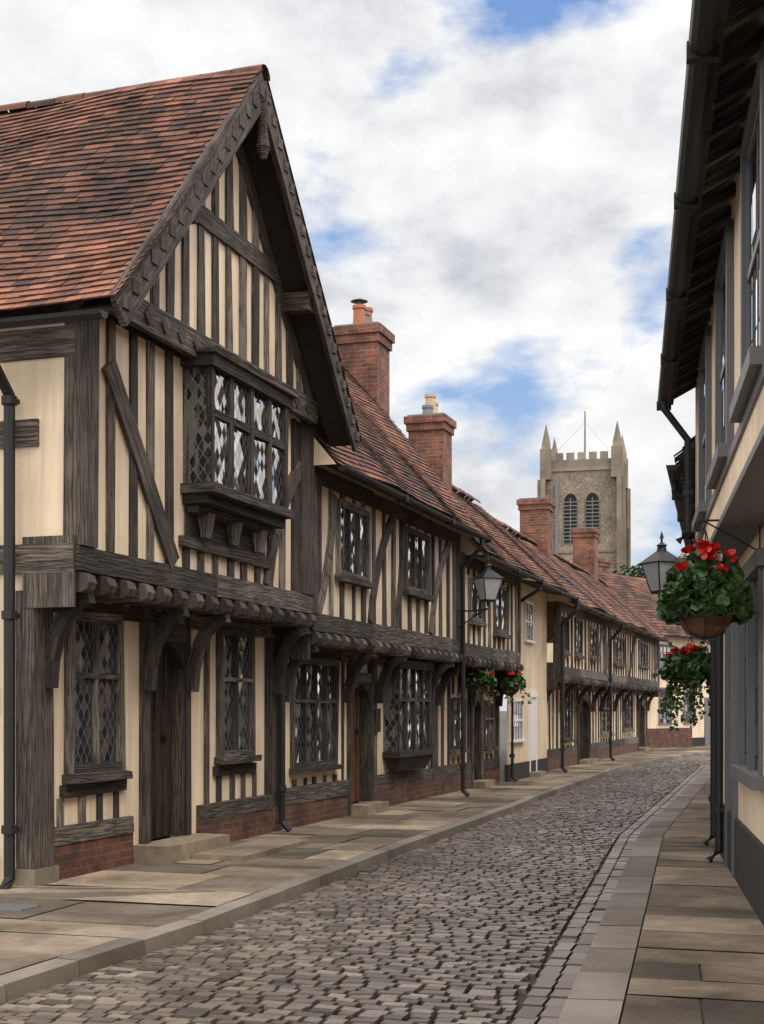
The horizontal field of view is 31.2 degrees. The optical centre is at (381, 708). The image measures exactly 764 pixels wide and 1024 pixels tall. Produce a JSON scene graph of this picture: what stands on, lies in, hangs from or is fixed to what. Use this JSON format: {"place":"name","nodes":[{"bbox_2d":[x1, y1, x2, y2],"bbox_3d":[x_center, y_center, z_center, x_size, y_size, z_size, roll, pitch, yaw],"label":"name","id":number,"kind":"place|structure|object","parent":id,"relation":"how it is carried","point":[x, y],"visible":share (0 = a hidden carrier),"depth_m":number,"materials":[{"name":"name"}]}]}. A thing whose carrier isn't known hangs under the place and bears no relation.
{"place":"outdoors","nodes":[
{"label":"outdoors","id":0,"kind":"place"},
{"bbox_2d":[0,0,694,710],"label":"sky","id":1,"kind":"structure","parent":0,"point":[495,180],"materials":[{"name":"white"}]},
{"bbox_2d":[170,711,709,1023],"bbox_3d":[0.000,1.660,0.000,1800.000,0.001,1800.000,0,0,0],"label":"ground","id":2,"kind":"structure","parent":0,"point":[503,741],"depth_m":41.41,"materials":[{"name":"grey stone"}]},
{"bbox_2d":[0,754,709,1023],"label":"road setts","id":3,"kind":"structure","parent":2,"relation":"on","point":[496,921],"depth_m":9.20,"materials":[{"name":"stone"}]},
{"bbox_2d":[0,750,709,1023],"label":"kerbs","id":4,"kind":"structure","parent":2,"relation":"on","point":[608,959],"depth_m":9.89,"materials":[{"name":"grey stone"}]},
{"bbox_2d":[0,746,763,1023],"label":"pavements","id":5,"kind":"structure","parent":2,"relation":"on","point":[699,957],"depth_m":10.84,"materials":[{"name":"stone"}]},
{"bbox_2d":[0,903,39,910],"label":"drain cover","id":6,"kind":"object","parent":5,"relation":"on","point":[14,907],"visible":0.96,"depth_m":10.30,"materials":[{"name":"grey metal"}]},
{"bbox_2d":[0,64,360,888],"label":"timber-framed house","id":7,"kind":"structure","parent":5,"relation":"on","point":[170,360],"depth_m":13.20,"materials":[{"name":"paint"}]},
{"bbox_2d":[666,436,714,845],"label":"rendered house","id":8,"kind":"structure","parent":5,"relation":"on","point":[675,472],"depth_m":15.43,"materials":[{"name":"paint"}]},
{"bbox_2d":[639,531,709,643],"bbox_3d":[4.787,-1.870,22.017,1.273,1.957,0.688,0,0,0],"label":"lantern","id":9,"kind":"object","parent":8,"relation":"attached to","point":[658,563],"visible":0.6,"depth_m":21.89,"materials":[{"name":"black glass"}]},
{"bbox_2d":[652,632,709,730],"bbox_3d":[4.231,-0.395,18.877,0.992,1.430,0.911,0,0,0],"label":"hanging basket","id":10,"kind":"object","parent":8,"relation":"attached to","point":[687,667],"visible":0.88,"depth_m":18.67,"materials":[{"name":"green"}]},
{"bbox_2d":[657,0,763,925],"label":"rendered house","id":11,"kind":"structure","parent":5,"relation":"on","point":[712,353],"depth_m":9.60,"materials":[{"name":"paint"}]},
{"bbox_2d":[655,519,760,638],"bbox_3d":[2.421,-0.974,10.220,0.763,0.913,0.753,0,0,0],"label":"hanging basket","id":12,"kind":"object","parent":11,"relation":"attached to","point":[706,592],"visible":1,"depth_m":10.02,"materials":[{"name":"green"}]},
{"bbox_2d":[276,298,491,831],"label":"timber house","id":13,"kind":"structure","parent":2,"relation":"on","point":[356,702],"depth_m":19.90,"materials":[{"name":"paint"}]},
{"bbox_2d":[458,556,502,627],"bbox_3d":[1.648,-1.924,22.945,0.445,1.248,0.871,0,0,-32],"label":"lantern","id":14,"kind":"object","parent":13,"relation":"attached to","point":[487,580],"visible":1,"depth_m":22.68,"materials":[{"name":"black glass"}]},
{"bbox_2d":[388,394,543,795],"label":"timber house","id":15,"kind":"structure","parent":2,"relation":"on","point":[493,637],"depth_m":26.08,"materials":[{"name":"paint"}]},
{"bbox_2d":[457,667,531,707],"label":"hanging flower baskets","id":16,"kind":"object","parent":15,"relation":"attached to","point":[482,680],"visible":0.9,"depth_m":25.21,"materials":[{"name":"green"}]},
{"bbox_2d":[452,484,578,781],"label":"rendered house","id":17,"kind":"structure","parent":2,"relation":"on","point":[526,740],"depth_m":30.06,"materials":[{"name":"paint"}]},
{"bbox_2d":[487,497,671,772],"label":"timber house","id":18,"kind":"structure","parent":2,"relation":"on","point":[602,638],"depth_m":38.95,"materials":[{"name":"paint"}]},
{"bbox_2d":[537,411,630,573],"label":"church tower","id":19,"kind":"structure","parent":2,"relation":"on","point":[583,491],"depth_m":181.90,"materials":[{"name":"stone"}]},
{"bbox_2d":[547,547,709,747],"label":"rendered house","id":20,"kind":"structure","parent":2,"relation":"on","point":[636,595],"depth_m":52.94,"materials":[{"name":"paint"}]},
{"bbox_2d":[613,564,644,577],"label":"trees","id":21,"kind":"object","parent":2,"relation":"on","point":[638,572],"visible":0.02,"depth_m":85.50,"materials":[{"name":"green plant"}]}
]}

